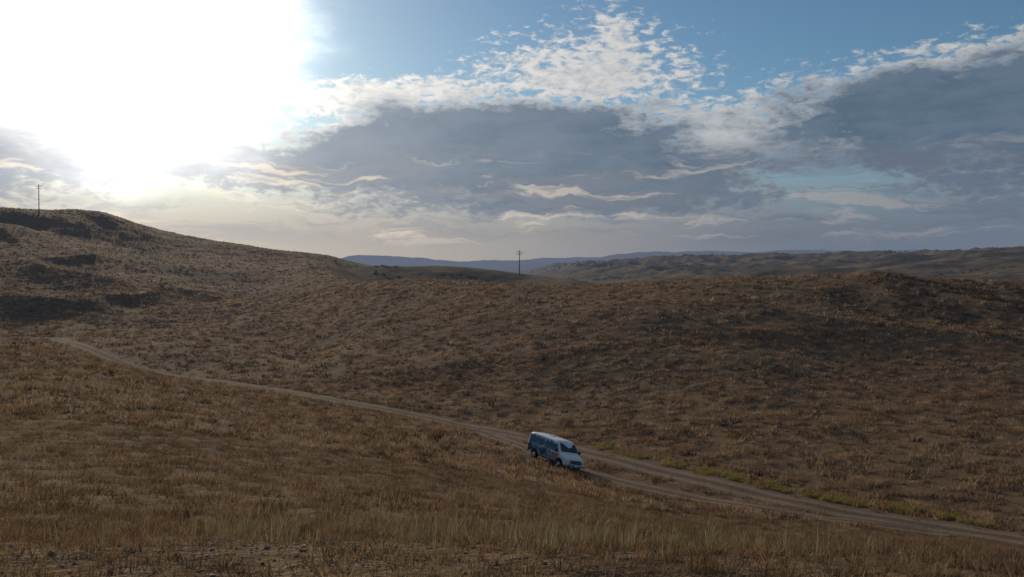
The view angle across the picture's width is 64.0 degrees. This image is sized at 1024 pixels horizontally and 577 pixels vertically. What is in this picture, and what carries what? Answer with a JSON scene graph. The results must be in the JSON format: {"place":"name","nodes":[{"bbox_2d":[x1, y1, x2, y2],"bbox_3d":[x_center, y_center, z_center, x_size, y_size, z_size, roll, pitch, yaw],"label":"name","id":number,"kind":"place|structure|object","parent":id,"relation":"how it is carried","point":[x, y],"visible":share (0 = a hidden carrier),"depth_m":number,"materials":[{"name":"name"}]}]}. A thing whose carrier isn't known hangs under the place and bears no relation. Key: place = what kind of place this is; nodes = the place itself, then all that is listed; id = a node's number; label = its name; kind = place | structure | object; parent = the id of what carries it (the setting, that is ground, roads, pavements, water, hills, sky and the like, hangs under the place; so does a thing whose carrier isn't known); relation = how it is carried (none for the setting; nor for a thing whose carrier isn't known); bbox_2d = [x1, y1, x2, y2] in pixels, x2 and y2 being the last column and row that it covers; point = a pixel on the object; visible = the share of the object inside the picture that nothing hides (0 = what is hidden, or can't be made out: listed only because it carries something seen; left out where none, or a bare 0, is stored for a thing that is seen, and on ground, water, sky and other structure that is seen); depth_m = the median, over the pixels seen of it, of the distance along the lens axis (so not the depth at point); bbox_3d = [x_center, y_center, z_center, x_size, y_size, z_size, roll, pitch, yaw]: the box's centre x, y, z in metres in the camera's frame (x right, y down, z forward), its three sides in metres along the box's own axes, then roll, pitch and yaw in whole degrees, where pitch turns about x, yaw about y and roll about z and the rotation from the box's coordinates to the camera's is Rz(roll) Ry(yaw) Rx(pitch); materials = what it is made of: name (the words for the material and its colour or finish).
{"place":"outdoors","nodes":[
{"label":"outdoors","id":0,"kind":"place"},
{"bbox_2d":[0,533,714,576],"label":"gravel","id":1,"kind":"structure","parent":0,"point":[245,545],"depth_m":7.10,"materials":[{"name":"brown gravel"}]},
{"bbox_2d":[0,207,1023,576],"bbox_3d":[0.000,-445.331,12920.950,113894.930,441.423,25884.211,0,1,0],"label":"terrain","id":2,"kind":"structure","parent":0,"point":[708,265],"depth_m":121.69,"materials":[{"name":"brown plant"}]},
{"bbox_2d":[36,184,40,214],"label":"utility pole","id":3,"kind":"object","parent":2,"relation":"on","point":[38,199],"visible":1,"depth_m":419.04,"materials":[{"name":"brown wood"}]},
{"bbox_2d":[0,493,1023,560],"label":"tall grass","id":4,"kind":"structure","parent":2,"relation":"on","point":[548,535],"depth_m":10.05,"materials":[{"name":"brown plant"}]},
{"bbox_2d":[296,388,1000,528],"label":"green weeds","id":5,"kind":"object","parent":2,"relation":"on","point":[744,479],"visible":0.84,"depth_m":57.70,"materials":[{"name":"green plant"}]},
{"bbox_2d":[372,263,1015,284],"bbox_3d":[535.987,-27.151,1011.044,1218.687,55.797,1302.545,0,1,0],"label":"hill scrub","id":6,"kind":"object","parent":2,"relation":"on","point":[976,269],"visible":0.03,"depth_m":500.88,"materials":[{"name":"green plant"}]},
{"bbox_2d":[0,0,1023,261],"label":"sky","id":7,"kind":"structure","parent":0,"point":[451,130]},
{"bbox_2d":[46,338,1023,545],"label":"dirt road","id":8,"kind":"structure","parent":0,"point":[838,512],"depth_m":58.95,"materials":[{"name":"brown soil"}]},
{"bbox_2d":[527,432,583,465],"bbox_3d":[3.597,12.942,66.221,2.020,1.730,5.440,15,-5,-33],"label":"van","id":9,"kind":"object","parent":8,"relation":"on","point":[565,457],"visible":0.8,"depth_m":64.79,"materials":[{"name":"white paint"}]},
{"bbox_2d":[530,435,537,441],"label":"window","id":10,"kind":"structure","parent":9,"relation":"attached to","point":[533,438],"depth_m":67.36,"materials":[{"name":"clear glass"}]},
{"bbox_2d":[531,450,537,458],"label":"wheel","id":11,"kind":"object","parent":9,"relation":"on","point":[535,455],"visible":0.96,"depth_m":66.71,"materials":[{"name":"rubber"}]},
{"bbox_2d":[529,433,552,449],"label":"side windows","id":12,"kind":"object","parent":9,"relation":"attached to","point":[538,436],"visible":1,"depth_m":66.44,"materials":[{"name":"black glass"}]},
{"bbox_2d":[537,437,544,444],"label":"window","id":13,"kind":"structure","parent":9,"relation":"attached to","point":[541,441],"depth_m":66.50,"materials":[{"name":"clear glass"}]},
{"bbox_2d":[527,442,557,459],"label":"mural","id":14,"kind":"object","parent":9,"relation":"attached to","point":[546,453],"visible":1,"depth_m":65.85},
{"bbox_2d":[544,440,550,447],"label":"sliding door window","id":15,"kind":"structure","parent":9,"relation":"attached to","point":[547,443],"depth_m":65.72,"materials":[{"name":"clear glass"}]},
{"bbox_2d":[551,442,556,450],"bbox_3d":[3.428,12.544,64.849,0.087,0.560,0.900,15,-5,-33],"label":"front door window","id":16,"kind":"structure","parent":9,"relation":"attached to","point":[554,446],"depth_m":65.00,"materials":[{"name":"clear glass"}]},
{"bbox_2d":[560,443,577,453],"bbox_3d":[4.494,12.663,64.998,1.720,0.570,0.535,15,-5,-33],"label":"windshield","id":17,"kind":"object","parent":9,"relation":"on","point":[564,448],"visible":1,"depth_m":64.90,"materials":[{"name":"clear glass"}]},
{"bbox_2d":[566,464,584,468],"bbox_3d":[4.940,13.865,63.842,1.860,0.200,0.160,15,-5,-33],"label":"front bumper","id":18,"kind":"object","parent":9,"relation":"attached to","point":[573,466],"visible":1,"depth_m":63.67,"materials":[{"name":"silver metal"}]}
]}

